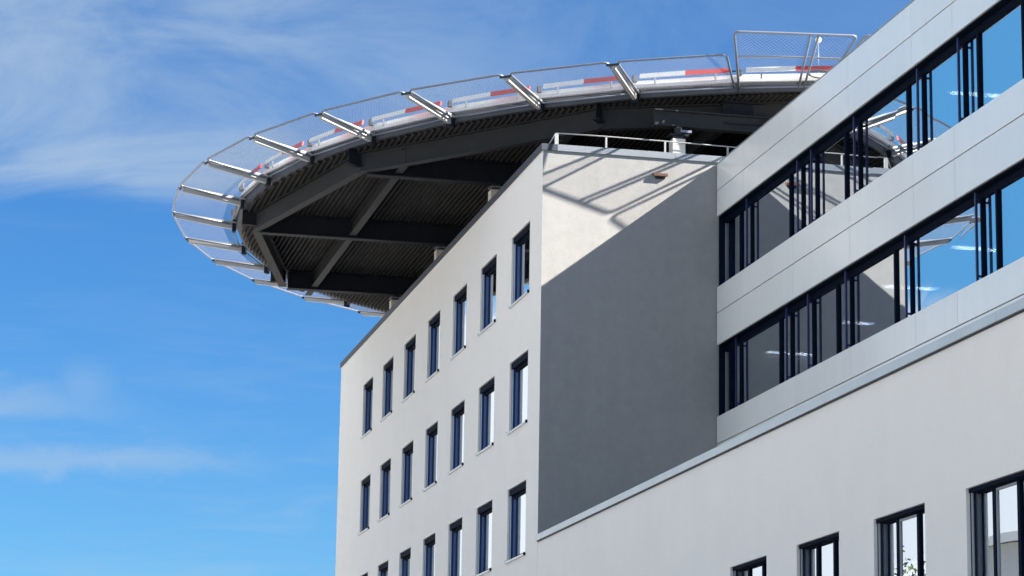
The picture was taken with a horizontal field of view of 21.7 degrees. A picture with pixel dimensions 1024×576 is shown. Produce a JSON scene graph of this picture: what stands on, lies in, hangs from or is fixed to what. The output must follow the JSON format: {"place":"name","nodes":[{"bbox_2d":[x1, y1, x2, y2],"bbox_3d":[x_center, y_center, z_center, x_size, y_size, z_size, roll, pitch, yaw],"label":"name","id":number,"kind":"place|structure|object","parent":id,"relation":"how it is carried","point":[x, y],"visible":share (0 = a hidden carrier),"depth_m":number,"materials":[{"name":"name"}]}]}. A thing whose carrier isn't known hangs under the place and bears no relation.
{"place":"outdoors","nodes":[
{"label":"outdoors","id":0,"kind":"place"},
{"bbox_2d":[0,0,911,575],"label":"sky","id":1,"kind":"structure","parent":0,"point":[165,410],"materials":[{"name":"blue"}]},
{"bbox_2d":[335,143,726,575],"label":"tower block","id":2,"kind":"structure","parent":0,"point":[532,354],"depth_m":69.63,"materials":[{"name":"white paint"}]},
{"bbox_2d":[358,475,370,535],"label":"window","id":3,"kind":"structure","parent":2,"relation":"in","point":[366,482],"depth_m":94.15,"materials":[{"name":"blue glass"}]},
{"bbox_2d":[360,378,372,438],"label":"window","id":4,"kind":"structure","parent":2,"relation":"in","point":[369,386],"depth_m":94.84,"materials":[{"name":"blue glass"}]},
{"bbox_2d":[379,561,387,575],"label":"window","id":5,"kind":"structure","parent":2,"relation":"in","point":[383,569],"depth_m":89.44,"materials":[{"name":"black glass"}]},
{"bbox_2d":[377,459,390,521],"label":"window","id":6,"kind":"structure","parent":2,"relation":"in","point":[386,468],"depth_m":90.23,"materials":[{"name":"blue glass"}]},
{"bbox_2d":[380,358,392,421],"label":"window","id":7,"kind":"structure","parent":2,"relation":"in","point":[388,368],"depth_m":90.96,"materials":[{"name":"blue glass"}]},
{"bbox_2d":[399,442,412,507],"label":"window","id":8,"kind":"structure","parent":2,"relation":"in","point":[408,450],"depth_m":86.35,"materials":[{"name":"blue glass"}]},
{"bbox_2d":[401,548,410,575],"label":"window","id":9,"kind":"structure","parent":2,"relation":"in","point":[406,555],"depth_m":85.62,"materials":[{"name":"black glass"}]},
{"bbox_2d":[401,335,415,402],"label":"window","id":10,"kind":"structure","parent":2,"relation":"in","point":[411,345],"depth_m":87.03,"materials":[{"name":"blue glass"}]},
{"bbox_2d":[424,534,434,575],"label":"window","id":11,"kind":"structure","parent":2,"relation":"in","point":[429,565],"depth_m":81.76,"materials":[{"name":"blue glass"}]},
{"bbox_2d":[422,422,437,491],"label":"window","id":12,"kind":"structure","parent":2,"relation":"in","point":[432,433],"depth_m":82.44,"materials":[{"name":"blue glass"}]},
{"bbox_2d":[425,312,439,382],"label":"window","id":13,"kind":"structure","parent":2,"relation":"in","point":[434,344],"depth_m":83.13,"materials":[{"name":"blue glass"}]},
{"bbox_2d":[449,518,461,575],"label":"window","id":14,"kind":"structure","parent":2,"relation":"in","point":[455,528],"depth_m":77.90,"materials":[{"name":"clear glass"}]},
{"bbox_2d":[447,401,464,474],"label":"window","id":15,"kind":"structure","parent":2,"relation":"in","point":[457,413],"depth_m":78.59,"materials":[{"name":"clear glass"}]},
{"bbox_2d":[450,285,466,360],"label":"window","id":16,"kind":"structure","parent":2,"relation":"in","point":[461,298],"depth_m":79.27,"materials":[{"name":"clear glass"}]},
{"bbox_2d":[476,501,491,575],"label":"window","id":17,"kind":"structure","parent":2,"relation":"in","point":[484,512],"depth_m":74.01,"materials":[{"name":"clear glass"}]},
{"bbox_2d":[475,377,494,455],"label":"window","id":18,"kind":"structure","parent":2,"relation":"in","point":[487,391],"depth_m":74.70,"materials":[{"name":"clear glass"}]},
{"bbox_2d":[477,255,496,335],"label":"window","id":19,"kind":"structure","parent":2,"relation":"in","point":[489,271],"depth_m":75.39,"materials":[{"name":"clear glass"}]},
{"bbox_2d":[504,481,525,563],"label":"window","id":20,"kind":"structure","parent":2,"relation":"in","point":[517,524],"depth_m":70.09,"materials":[{"name":"clear glass"}]},
{"bbox_2d":[506,351,527,434],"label":"window","id":21,"kind":"structure","parent":2,"relation":"in","point":[519,368],"depth_m":70.79,"materials":[{"name":"clear glass"}]},
{"bbox_2d":[508,223,529,308],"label":"window","id":22,"kind":"structure","parent":2,"relation":"in","point":[521,242],"depth_m":71.50,"materials":[{"name":"clear glass"}]},
{"bbox_2d":[172,30,869,316],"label":"helipad","id":23,"kind":"object","parent":2,"relation":"on","point":[380,216],"visible":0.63,"depth_m":77.33,"materials":[{"name":"metal"}]},
{"bbox_2d":[809,69,826,78],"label":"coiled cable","id":24,"kind":"object","parent":23,"relation":"hanging from","point":[818,70],"visible":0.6,"depth_m":69.94,"materials":[{"name":"plastic"}]},
{"bbox_2d":[815,37,820,72],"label":"obstruction light","id":25,"kind":"object","parent":23,"relation":"on","point":[818,48],"visible":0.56,"depth_m":70.77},
{"bbox_2d":[549,133,735,154],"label":"roof railing","id":26,"kind":"object","parent":2,"relation":"on","point":[556,138],"visible":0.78,"depth_m":69.86,"materials":[{"name":"silver metal"}]},
{"bbox_2d":[653,173,667,178],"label":"wall lamp","id":27,"kind":"object","parent":2,"relation":"attached to","point":[659,175],"visible":1,"depth_m":69.57,"materials":[{"name":"brown metal"}]},
{"bbox_3d":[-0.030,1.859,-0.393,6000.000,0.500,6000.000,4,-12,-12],"label":"ground","id":28,"kind":"structure","parent":0,"visible":0},
{"bbox_2d":[535,298,1023,575],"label":"wing","id":29,"kind":"structure","parent":28,"relation":"on","point":[911,464],"depth_m":44.19,"materials":[{"name":"white paint"}]},
{"bbox_2d":[732,556,766,575],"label":"window","id":30,"kind":"structure","parent":29,"relation":"in","point":[758,567],"depth_m":50.00,"materials":[{"name":"clear glass"}]},
{"bbox_2d":[799,532,838,575],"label":"window","id":31,"kind":"structure","parent":29,"relation":"in","point":[819,557],"depth_m":46.36,"materials":[{"name":"clear glass"}]},
{"bbox_2d":[717,0,1023,446],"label":"wing","id":32,"kind":"structure","parent":29,"relation":"on","point":[870,201],"depth_m":58.36,"materials":[{"name":"silver metal"}]},
{"bbox_2d":[719,0,1023,285],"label":"ribbon window","id":33,"kind":"structure","parent":32,"relation":"in","point":[987,61],"depth_m":58.52,"materials":[{"name":"blue glass"}]},
{"bbox_2d":[719,167,1023,415],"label":"ribbon window","id":34,"kind":"structure","parent":32,"relation":"in","point":[984,234],"depth_m":57.90,"materials":[{"name":"blue glass"}]},
{"bbox_2d":[876,504,925,575],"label":"window","id":35,"kind":"structure","parent":29,"relation":"in","point":[900,535],"depth_m":42.57,"materials":[{"name":"clear glass"}]},
{"bbox_2d":[969,471,1023,575],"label":"window","id":36,"kind":"structure","parent":29,"relation":"in","point":[996,506],"depth_m":38.82,"materials":[{"name":"clear glass"}]}
]}

